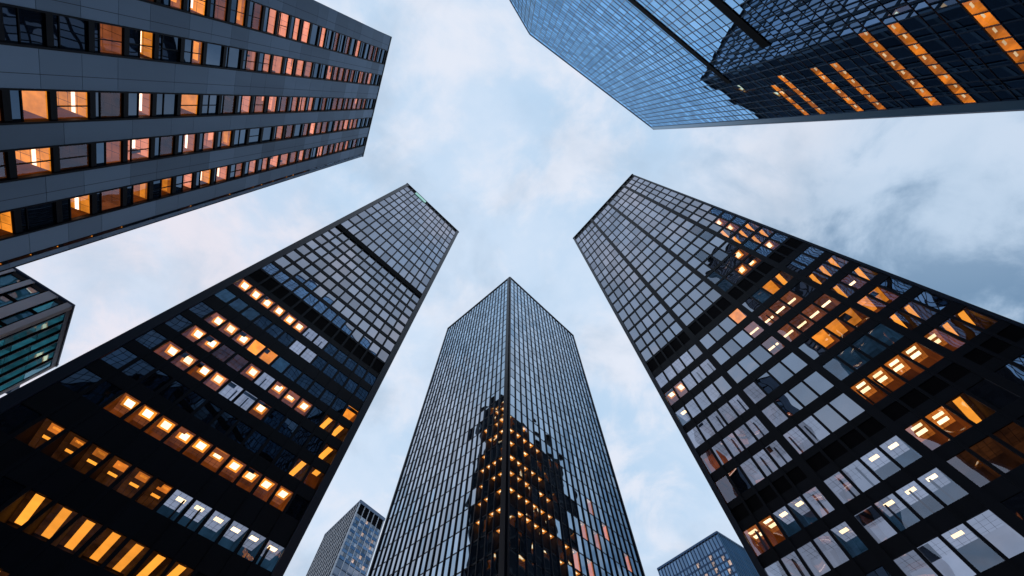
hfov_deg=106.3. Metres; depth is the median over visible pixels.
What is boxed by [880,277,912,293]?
window
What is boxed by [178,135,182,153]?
window
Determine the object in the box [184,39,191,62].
window
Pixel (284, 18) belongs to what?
window
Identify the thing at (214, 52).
window
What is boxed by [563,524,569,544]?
window
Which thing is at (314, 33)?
window
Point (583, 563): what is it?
window
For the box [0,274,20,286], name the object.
window
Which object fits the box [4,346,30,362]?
window
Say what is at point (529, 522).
window
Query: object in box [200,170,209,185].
window
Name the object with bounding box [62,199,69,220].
window
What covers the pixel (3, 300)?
window
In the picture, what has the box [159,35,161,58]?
window
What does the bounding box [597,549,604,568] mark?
window
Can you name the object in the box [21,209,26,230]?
window
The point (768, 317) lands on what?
window
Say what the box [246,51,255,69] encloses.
window
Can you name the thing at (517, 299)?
window
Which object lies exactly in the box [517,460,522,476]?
window
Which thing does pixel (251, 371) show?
window
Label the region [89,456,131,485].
window
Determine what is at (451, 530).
window
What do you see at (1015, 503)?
window
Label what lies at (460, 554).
window
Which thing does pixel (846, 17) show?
window
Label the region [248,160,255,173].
window
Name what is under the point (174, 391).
window
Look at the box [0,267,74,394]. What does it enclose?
teal block
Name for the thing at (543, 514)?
window
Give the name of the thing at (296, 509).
window
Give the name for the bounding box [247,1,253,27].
window
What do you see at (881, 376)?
window
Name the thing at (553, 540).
window
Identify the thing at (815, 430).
window
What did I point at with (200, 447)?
window
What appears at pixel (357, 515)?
window
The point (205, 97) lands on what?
window
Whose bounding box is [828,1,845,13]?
window
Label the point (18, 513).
window
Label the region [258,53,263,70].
window
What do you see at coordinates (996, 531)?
window
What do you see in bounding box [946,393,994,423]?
window
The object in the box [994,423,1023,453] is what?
window
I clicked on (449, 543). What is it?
window
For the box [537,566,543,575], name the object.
window
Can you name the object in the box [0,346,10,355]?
window
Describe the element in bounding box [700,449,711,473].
window
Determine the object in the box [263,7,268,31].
window
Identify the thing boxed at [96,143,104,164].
window
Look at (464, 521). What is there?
window
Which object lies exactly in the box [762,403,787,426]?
window
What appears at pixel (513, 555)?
window
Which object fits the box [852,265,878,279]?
window
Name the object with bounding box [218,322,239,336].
window
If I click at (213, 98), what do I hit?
window
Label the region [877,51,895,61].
window
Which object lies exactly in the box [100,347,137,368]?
window
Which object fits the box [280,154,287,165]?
window
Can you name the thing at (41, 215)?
window
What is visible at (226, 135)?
window
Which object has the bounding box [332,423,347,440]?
window
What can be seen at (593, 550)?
window
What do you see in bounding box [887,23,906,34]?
window
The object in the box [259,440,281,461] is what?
window
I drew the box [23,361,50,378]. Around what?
window
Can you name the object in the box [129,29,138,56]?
window
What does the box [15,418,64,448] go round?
window
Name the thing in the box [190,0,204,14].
window
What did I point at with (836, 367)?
window
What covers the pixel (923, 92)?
window
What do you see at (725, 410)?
window
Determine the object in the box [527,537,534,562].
window
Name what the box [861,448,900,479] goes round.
window
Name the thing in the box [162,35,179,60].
window
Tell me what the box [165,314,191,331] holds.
window
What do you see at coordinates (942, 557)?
window
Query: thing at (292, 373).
window
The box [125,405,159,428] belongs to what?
window
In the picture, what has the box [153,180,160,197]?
window
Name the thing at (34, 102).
window
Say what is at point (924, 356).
window
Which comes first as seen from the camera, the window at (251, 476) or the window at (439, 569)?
the window at (251, 476)
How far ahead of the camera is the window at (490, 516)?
72.93 m
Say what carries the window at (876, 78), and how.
in the glass tower at (664, 64)
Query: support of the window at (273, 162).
in the stone tower at (117, 117)
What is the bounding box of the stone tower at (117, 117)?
[0,0,391,271]
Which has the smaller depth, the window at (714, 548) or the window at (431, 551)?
the window at (431, 551)
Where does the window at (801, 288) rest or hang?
in the office tower at (832, 413)
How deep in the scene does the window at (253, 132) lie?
58.97 m
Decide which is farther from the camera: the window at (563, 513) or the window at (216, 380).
the window at (563, 513)
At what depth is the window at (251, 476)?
37.73 m
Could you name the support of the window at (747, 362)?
in the office tower at (832, 413)
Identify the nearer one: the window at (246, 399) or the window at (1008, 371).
the window at (1008, 371)
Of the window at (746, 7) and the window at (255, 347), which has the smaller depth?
the window at (255, 347)
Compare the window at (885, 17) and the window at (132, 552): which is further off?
the window at (885, 17)
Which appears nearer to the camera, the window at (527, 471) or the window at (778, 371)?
the window at (778, 371)
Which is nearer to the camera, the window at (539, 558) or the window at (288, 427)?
the window at (288, 427)
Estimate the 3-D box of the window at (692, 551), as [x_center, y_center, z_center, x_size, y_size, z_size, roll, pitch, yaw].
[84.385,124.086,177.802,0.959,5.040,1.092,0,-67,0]
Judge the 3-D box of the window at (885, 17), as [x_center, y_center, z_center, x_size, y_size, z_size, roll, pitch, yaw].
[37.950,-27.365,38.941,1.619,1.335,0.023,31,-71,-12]
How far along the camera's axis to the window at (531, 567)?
65.65 m
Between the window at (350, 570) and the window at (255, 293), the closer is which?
the window at (255, 293)
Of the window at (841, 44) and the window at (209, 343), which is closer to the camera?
the window at (209, 343)
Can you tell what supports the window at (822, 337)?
in the office tower at (832, 413)
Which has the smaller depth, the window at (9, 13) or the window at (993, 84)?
the window at (9, 13)
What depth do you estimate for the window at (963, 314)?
36.03 m
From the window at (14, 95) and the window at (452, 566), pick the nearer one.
the window at (14, 95)
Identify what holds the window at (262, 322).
in the office tower at (211, 430)
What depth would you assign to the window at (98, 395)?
32.58 m
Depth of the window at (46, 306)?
54.46 m
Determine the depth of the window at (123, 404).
34.24 m
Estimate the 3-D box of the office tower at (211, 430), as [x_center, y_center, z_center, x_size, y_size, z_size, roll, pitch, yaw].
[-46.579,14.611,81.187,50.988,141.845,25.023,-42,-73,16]
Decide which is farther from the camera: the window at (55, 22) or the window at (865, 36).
the window at (865, 36)
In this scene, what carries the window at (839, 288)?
in the office tower at (832, 413)
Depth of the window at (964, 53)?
37.08 m
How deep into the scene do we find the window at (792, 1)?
44.46 m
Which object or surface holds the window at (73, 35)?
in the stone tower at (117, 117)
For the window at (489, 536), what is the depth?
68.08 m
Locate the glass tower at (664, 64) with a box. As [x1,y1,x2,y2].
[509,0,1023,129]
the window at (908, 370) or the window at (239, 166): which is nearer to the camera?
the window at (908, 370)
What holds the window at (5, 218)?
in the stone tower at (117, 117)
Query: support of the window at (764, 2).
in the glass tower at (664, 64)
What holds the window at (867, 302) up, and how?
in the office tower at (832, 413)
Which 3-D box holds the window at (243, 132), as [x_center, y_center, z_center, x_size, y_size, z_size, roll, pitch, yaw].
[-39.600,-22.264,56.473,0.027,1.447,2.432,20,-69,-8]
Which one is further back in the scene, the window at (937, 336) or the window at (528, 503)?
the window at (528, 503)
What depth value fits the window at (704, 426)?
51.01 m
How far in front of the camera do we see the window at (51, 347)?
56.76 m
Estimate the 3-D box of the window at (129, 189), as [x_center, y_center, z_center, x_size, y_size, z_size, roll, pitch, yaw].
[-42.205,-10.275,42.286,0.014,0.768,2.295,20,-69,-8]
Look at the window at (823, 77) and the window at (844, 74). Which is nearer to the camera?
the window at (844, 74)
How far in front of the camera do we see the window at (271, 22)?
54.30 m
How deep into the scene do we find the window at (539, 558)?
69.22 m
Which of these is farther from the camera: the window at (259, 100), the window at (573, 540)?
the window at (573, 540)
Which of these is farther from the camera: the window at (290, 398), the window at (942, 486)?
the window at (290, 398)
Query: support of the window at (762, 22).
in the glass tower at (664, 64)
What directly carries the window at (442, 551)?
in the office tower at (507, 469)
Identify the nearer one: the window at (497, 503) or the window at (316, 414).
the window at (316, 414)
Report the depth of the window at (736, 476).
42.32 m
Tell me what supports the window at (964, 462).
in the office tower at (832, 413)
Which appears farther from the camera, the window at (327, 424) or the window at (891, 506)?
the window at (327, 424)
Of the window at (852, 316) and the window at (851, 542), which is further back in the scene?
the window at (852, 316)
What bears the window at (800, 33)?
in the glass tower at (664, 64)
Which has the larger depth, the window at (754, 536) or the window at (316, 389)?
the window at (316, 389)
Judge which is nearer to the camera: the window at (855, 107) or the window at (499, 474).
the window at (855, 107)
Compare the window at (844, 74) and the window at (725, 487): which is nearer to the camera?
the window at (725, 487)
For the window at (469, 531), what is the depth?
73.21 m
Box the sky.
[0,0,1023,575]
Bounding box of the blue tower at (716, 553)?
[657,531,758,575]
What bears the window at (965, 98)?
in the glass tower at (664, 64)
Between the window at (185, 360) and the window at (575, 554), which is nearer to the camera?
the window at (185, 360)
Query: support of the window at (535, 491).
in the office tower at (507, 469)
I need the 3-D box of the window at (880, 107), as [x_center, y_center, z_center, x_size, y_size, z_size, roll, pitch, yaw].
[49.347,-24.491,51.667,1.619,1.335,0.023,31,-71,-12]
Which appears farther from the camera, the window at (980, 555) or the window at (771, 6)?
the window at (771, 6)
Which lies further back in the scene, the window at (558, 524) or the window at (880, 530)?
the window at (558, 524)
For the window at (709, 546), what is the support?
in the blue tower at (716, 553)
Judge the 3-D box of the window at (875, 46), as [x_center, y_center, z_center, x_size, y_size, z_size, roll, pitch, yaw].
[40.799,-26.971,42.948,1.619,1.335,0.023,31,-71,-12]
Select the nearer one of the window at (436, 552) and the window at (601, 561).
the window at (436, 552)
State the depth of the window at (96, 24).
33.84 m
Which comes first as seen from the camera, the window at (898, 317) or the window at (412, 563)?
the window at (898, 317)
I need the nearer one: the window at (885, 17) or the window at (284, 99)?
the window at (885, 17)
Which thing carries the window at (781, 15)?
in the glass tower at (664, 64)
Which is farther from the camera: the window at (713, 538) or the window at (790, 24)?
the window at (713, 538)
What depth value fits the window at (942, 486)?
31.16 m
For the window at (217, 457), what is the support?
in the office tower at (211, 430)
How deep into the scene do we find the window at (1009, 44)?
33.76 m
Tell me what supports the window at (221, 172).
in the stone tower at (117, 117)
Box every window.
[0,152,6,178]
[0,212,11,235]
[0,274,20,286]
[0,295,12,306]
[0,325,4,373]
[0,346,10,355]
[0,366,25,382]
[0,375,23,390]
[0,403,40,434]
[0,476,25,505]
[0,490,51,528]
[1,356,28,372]
[2,5,18,42]
[2,311,32,323]
[3,326,35,344]
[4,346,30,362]
[8,286,39,299]
[10,90,21,120]
[10,335,37,350]
[15,148,50,175]
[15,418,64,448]
[19,9,44,45]
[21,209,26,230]
[22,91,47,119]
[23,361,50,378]
[23,503,77,541]
[25,352,53,369]
[27,202,54,228]
[28,343,55,360]
[30,334,58,350]
[33,301,53,311]
[35,315,63,331]
[37,325,60,339]
[41,431,87,461]
[51,516,102,553]
[53,15,58,46]
[57,92,86,118]
[59,144,88,169]
[59,368,101,392]
[60,16,86,50]
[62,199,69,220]
[65,444,109,473]
[71,195,89,217]
[78,528,125,565]
[82,381,121,404]
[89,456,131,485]
[95,23,98,51]
[96,93,98,117]
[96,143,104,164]
[97,193,99,211]
[100,24,121,53]
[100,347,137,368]
[101,93,120,116]
[102,189,119,209]
[104,393,140,417]
[104,540,149,575]
[106,141,120,162]
[113,467,152,497]
[122,359,154,380]
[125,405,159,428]
[126,219,148,226]
[127,186,131,203]
[128,93,137,116]
[128,140,129,159]
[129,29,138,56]
[132,139,148,159]
[133,183,146,202]
[133,551,171,575]
[135,329,166,348]
[135,479,172,509]
[139,94,149,115]
[140,31,151,57]
[140,370,172,391]
[144,415,177,440]
[152,210,177,218]
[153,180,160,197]
[154,341,182,359]
[155,138,159,156]
[156,94,162,115]
[157,490,192,520]
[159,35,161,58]
[159,381,188,402]
[160,136,172,155]
[161,178,170,194]
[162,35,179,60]
[164,94,175,115]
[164,426,195,451]
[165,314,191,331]
[165,562,192,575]
[171,0,180,8]
[171,352,197,370]
[176,176,182,191]
[176,391,205,412]
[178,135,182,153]
[178,500,211,530]
[181,95,197,114]
[182,325,205,341]
[182,437,212,461]
[183,134,194,151]
[183,174,191,189]
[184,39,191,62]
[187,362,213,380]
[189,302,212,317]
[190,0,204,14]
[192,41,201,63]
[194,402,221,423]
[197,335,220,351]
[198,511,229,541]
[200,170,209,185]
[201,447,229,471]
[202,95,208,113]
[203,133,213,149]
[203,372,228,390]
[205,312,226,326]
[206,44,222,66]
[209,95,217,113]
[210,0,214,17]
[210,412,237,433]
[212,345,234,361]
[214,0,226,20]
[215,289,235,302]
[216,166,226,181]
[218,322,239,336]
[218,457,245,482]
[218,521,247,551]
[219,381,242,400]
[221,131,230,146]
[223,96,234,112]
[226,354,248,371]
[227,421,252,443]
[228,48,240,68]
[229,298,247,311]
[230,0,236,23]
[232,331,251,345]
[234,130,239,145]
[234,279,252,290]
[234,391,256,409]
[235,163,241,176]
[236,0,244,24]
[236,467,262,491]
[237,531,265,561]
[239,129,246,144]
[240,363,261,380]
[241,96,249,112]
[241,307,259,320]
[243,431,267,452]
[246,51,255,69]
[246,288,263,299]
[246,340,264,354]
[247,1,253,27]
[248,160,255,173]
[249,128,260,142]
[249,400,270,419]
[252,3,261,29]
[253,316,271,328]
[253,476,277,501]
[254,96,263,111]
[254,372,274,389]
[256,540,283,571]
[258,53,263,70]
[259,296,274,308]
[259,349,277,363]
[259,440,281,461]
[262,127,271,141]
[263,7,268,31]
[263,54,269,71]
[263,409,284,428]
[266,324,283,337]
[267,9,275,33]
[268,97,275,111]
[268,381,287,398]
[269,156,277,167]
[270,486,292,510]
[271,357,288,372]
[272,56,281,72]
[274,449,295,471]
[278,332,294,345]
[278,418,297,437]
[279,13,288,36]
[280,97,286,110]
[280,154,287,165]
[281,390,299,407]
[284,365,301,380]
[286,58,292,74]
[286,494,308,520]
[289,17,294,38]
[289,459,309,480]
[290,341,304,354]
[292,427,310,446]
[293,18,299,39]
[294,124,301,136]
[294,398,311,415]
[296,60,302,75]
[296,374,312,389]
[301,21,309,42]
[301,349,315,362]
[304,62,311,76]
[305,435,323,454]
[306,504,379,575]
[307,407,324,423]
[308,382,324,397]
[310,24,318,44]
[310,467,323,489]
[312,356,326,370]
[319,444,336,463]
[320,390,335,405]
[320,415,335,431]
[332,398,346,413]
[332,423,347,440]
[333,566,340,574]
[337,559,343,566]
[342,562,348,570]
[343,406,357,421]
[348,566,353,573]
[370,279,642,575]
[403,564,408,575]
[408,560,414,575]
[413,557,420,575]
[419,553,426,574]
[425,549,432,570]
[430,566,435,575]
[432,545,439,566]
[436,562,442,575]
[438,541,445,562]
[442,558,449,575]
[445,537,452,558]
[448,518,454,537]
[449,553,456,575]
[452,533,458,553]
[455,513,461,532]
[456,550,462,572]
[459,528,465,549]
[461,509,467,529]
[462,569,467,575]
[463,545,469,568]
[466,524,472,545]
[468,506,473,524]
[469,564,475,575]
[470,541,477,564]
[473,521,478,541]
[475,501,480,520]
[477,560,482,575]
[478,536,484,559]
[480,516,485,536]
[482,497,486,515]
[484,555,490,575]
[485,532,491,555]
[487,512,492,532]
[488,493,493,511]
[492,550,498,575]
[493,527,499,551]
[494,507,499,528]
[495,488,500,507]
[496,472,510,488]
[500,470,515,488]
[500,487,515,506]
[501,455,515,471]
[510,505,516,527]
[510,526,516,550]
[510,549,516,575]
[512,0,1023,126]
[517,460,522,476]
[518,476,523,494]
[518,493,523,512]
[518,511,524,533]
[518,531,525,556]
[519,555,526,575]
[524,465,529,481]
[525,481,530,499]
[526,498,531,517]
[526,517,532,538]
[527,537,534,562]
[528,560,534,575]
[532,486,538,504]
[533,503,539,523]
[534,522,540,543]
[535,543,542,567]
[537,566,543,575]
[539,491,545,509]
[541,509,547,529]
[542,528,549,550]
[544,549,551,573]
[546,496,552,514]
[548,514,554,533]
[550,533,556,554]
[552,554,559,575]
[553,501,559,519]
[555,519,562,539]
[557,538,564,560]
[560,506,566,524]
[560,560,566,575]
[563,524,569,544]
[565,544,572,565]
[567,511,573,529]
[568,565,573,575]
[570,529,576,549]
[572,549,579,570]
[576,177,1023,575]
[577,534,583,554]
[580,554,587,575]
[583,539,590,559]
[587,559,593,575]
[590,544,597,563]
[594,564,600,575]
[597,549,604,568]
[603,553,611,573]
[610,558,617,575]
[676,559,681,570]
[682,556,687,567]
[685,554,690,565]
[687,427,704,447]
[691,550,696,561]
[694,548,699,559]
[697,546,703,557]
[698,419,714,438]
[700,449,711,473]
[700,544,706,555]
[703,543,709,553]
[706,541,712,551]
[708,411,725,431]
[709,539,715,550]
[712,441,731,464]
[712,537,719,548]
[714,376,731,393]
[715,475,737,502]
[715,535,722,546]
[718,403,736,423]
[723,339,740,355]
[723,433,743,456]
[727,364,746,382]
[728,467,750,493]
[729,395,748,414]
[733,330,752,346]
[734,424,755,447]
[738,355,758,373]
[740,3,753,12]
[740,459,763,484]
[744,321,763,337]
[744,382,765,403]
[744,525,769,555]
[746,416,768,438]
[750,11,762,20]
[750,345,771,364]
[753,450,777,475]
[755,372,779,393]
[759,19,771,28]
[759,310,778,325]
[759,516,784,545]
[760,0,770,4]
[762,336,784,353]
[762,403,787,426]
[765,440,791,466]
[765,561,786,575]
[766,2,779,12]
[767,28,779,36]
[768,50,780,57]
[768,362,792,383]
[770,300,790,315]
[773,506,801,536]
[775,11,789,21]
[775,392,802,416]
[776,36,788,44]
[777,57,788,64]
[777,324,800,341]
[781,291,801,306]
[781,352,807,373]
[782,552,809,575]
[783,426,812,453]
[785,20,798,29]
[785,44,797,52]
[785,64,796,71]
[788,497,817,526]
[789,0,800,3]
[789,382,817,405]
[790,314,813,331]
[792,282,814,296]
[794,29,808,38]
[794,52,806,60]
[795,2,810,13]
[797,542,830,575]
[798,339,824,358]
[798,416,829,442]
[801,60,814,67]
[802,304,826,321]
[803,38,816,46]
[803,487,834,516]
[804,11,820,22]
[804,371,833,394]
[810,68,822,75]
[812,46,826,54]
[812,329,839,348]
[813,404,846,431]
[814,294,840,310]
[814,532,848,567]
[815,21,829,31]
[818,75,831,82]
[821,54,834,63]
[823,358,853,379]
[824,30,839,40]
[824,472,859,503]
[825,319,854,337]
[826,256,846,267]
[827,83,838,89]
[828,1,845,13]
[829,63,843,71]
[829,393,864,419]
[831,283,854,297]
[831,522,867,557]
[834,40,849,49]
[835,90,847,96]
[837,346,869,368]
[838,11,855,23]
[838,71,852,78]
[839,308,868,326]
[841,275,866,288]
[842,97,855,103]
[842,460,879,491]
[843,48,858,57]
[847,79,860,86]
[848,22,865,32]
[850,105,862,110]
[851,379,886,404]
[852,57,867,66]
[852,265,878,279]
[852,335,885,357]
[855,87,869,94]
[855,506,896,542]
[857,296,885,312]
[858,32,875,42]
[861,66,876,75]
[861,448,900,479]
[864,95,877,101]
[865,1,885,13]
[867,367,904,392]
[868,42,885,51]
[868,324,902,345]
[869,287,898,302]
[870,75,885,83]
[871,103,885,109]
[875,494,919,530]
[876,12,896,24]
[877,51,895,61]
[879,83,894,91]
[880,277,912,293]
[880,436,921,466]
[884,355,924,380]
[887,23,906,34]
[887,61,904,70]
[887,92,902,99]
[888,311,921,329]
[894,550,937,575]
[896,100,911,107]
[896,481,943,517]
[897,33,916,45]
[897,70,913,79]
[901,302,935,319]
[901,343,943,367]
[905,419,949,449]
[906,79,922,88]
[907,44,926,55]
[909,0,932,14]
[914,291,951,309]
[915,88,931,96]
[918,54,937,64]
[918,468,967,504]
[918,537,975,575]
[921,12,943,25]
[923,97,940,105]
[924,329,964,350]
[926,406,971,436]
[927,65,947,74]
[931,24,953,36]
[937,75,956,84]
[939,319,980,339]
[942,35,965,48]
[942,524,1004,571]
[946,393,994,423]
[947,84,966,93]
[947,450,1000,486]
[953,47,975,58]
[954,307,995,329]
[956,94,975,102]
[961,0,987,14]
[963,58,986,69]
[967,379,1019,408]
[967,510,1023,557]
[970,437,1023,472]
[972,12,999,27]
[974,69,996,79]
[983,80,1005,90]
[984,25,1010,39]
[994,90,1016,100]
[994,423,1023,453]
[995,38,1021,51]
[995,363,1023,386]
[1006,50,1023,62]
[1017,64,1023,71]
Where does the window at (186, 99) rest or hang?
in the stone tower at (117, 117)
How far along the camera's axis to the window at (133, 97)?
39.13 m
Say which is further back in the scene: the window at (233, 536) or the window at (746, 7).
the window at (746, 7)
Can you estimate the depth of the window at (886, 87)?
47.70 m
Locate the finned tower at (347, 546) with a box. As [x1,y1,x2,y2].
[306,500,385,575]
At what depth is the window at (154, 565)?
29.19 m
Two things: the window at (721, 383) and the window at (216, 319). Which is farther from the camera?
the window at (721, 383)
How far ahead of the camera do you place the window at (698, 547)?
176.82 m
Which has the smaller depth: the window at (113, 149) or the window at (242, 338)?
the window at (113, 149)
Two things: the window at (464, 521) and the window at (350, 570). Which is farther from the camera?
the window at (350, 570)
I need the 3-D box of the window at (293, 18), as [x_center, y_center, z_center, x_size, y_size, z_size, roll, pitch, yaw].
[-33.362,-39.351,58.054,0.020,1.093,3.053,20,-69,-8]
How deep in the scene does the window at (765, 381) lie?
46.73 m
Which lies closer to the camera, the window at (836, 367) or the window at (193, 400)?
the window at (193, 400)
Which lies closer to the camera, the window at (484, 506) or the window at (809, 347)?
the window at (809, 347)
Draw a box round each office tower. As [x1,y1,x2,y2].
[0,183,458,575]
[368,277,644,575]
[573,174,1023,575]
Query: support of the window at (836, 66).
in the glass tower at (664, 64)
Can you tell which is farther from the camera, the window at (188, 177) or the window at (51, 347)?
the window at (51, 347)
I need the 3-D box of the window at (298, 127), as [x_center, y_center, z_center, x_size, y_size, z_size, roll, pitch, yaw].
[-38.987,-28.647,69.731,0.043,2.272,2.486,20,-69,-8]
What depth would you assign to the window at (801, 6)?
44.51 m
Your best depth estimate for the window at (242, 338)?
47.16 m
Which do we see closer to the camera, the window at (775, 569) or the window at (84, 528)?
the window at (84, 528)
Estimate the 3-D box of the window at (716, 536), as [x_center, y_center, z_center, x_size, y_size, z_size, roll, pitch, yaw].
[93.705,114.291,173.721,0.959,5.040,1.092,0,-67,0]
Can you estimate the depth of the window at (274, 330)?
50.30 m
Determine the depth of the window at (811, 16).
44.88 m
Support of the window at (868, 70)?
in the glass tower at (664, 64)
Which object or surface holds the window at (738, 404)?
in the office tower at (832, 413)
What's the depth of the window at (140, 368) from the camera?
35.75 m
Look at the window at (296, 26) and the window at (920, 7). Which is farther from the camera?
the window at (296, 26)
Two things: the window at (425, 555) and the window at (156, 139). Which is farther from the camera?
the window at (425, 555)
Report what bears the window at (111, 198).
in the stone tower at (117, 117)
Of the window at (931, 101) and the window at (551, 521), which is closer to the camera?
the window at (931, 101)
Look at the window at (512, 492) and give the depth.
76.45 m
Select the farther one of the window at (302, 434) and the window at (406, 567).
the window at (406, 567)
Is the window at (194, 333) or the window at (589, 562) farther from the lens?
the window at (589, 562)
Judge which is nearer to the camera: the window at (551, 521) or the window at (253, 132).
the window at (253, 132)
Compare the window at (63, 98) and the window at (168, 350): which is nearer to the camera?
the window at (63, 98)
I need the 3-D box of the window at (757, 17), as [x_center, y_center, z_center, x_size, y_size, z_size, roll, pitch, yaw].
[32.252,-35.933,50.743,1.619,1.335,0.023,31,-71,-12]
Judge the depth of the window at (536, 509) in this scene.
78.09 m
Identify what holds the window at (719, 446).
in the office tower at (832, 413)
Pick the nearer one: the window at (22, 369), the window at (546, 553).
the window at (22, 369)
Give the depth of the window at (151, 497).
32.19 m
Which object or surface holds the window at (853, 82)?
in the glass tower at (664, 64)
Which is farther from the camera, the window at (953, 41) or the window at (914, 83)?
the window at (914, 83)
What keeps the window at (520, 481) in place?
in the office tower at (507, 469)
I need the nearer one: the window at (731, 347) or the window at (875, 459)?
the window at (875, 459)
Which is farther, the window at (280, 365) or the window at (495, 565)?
the window at (495, 565)
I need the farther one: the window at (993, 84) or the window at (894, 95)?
the window at (894, 95)
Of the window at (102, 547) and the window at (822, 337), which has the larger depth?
the window at (822, 337)
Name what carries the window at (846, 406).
in the office tower at (832, 413)
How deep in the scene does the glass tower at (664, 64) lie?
54.90 m
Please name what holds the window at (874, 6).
in the glass tower at (664, 64)
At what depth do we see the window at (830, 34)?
45.60 m
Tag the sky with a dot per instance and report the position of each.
(514, 147)
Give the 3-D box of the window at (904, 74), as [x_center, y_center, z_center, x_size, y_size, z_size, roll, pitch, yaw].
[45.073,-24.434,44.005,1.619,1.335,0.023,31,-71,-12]
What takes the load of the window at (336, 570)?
in the finned tower at (347, 546)

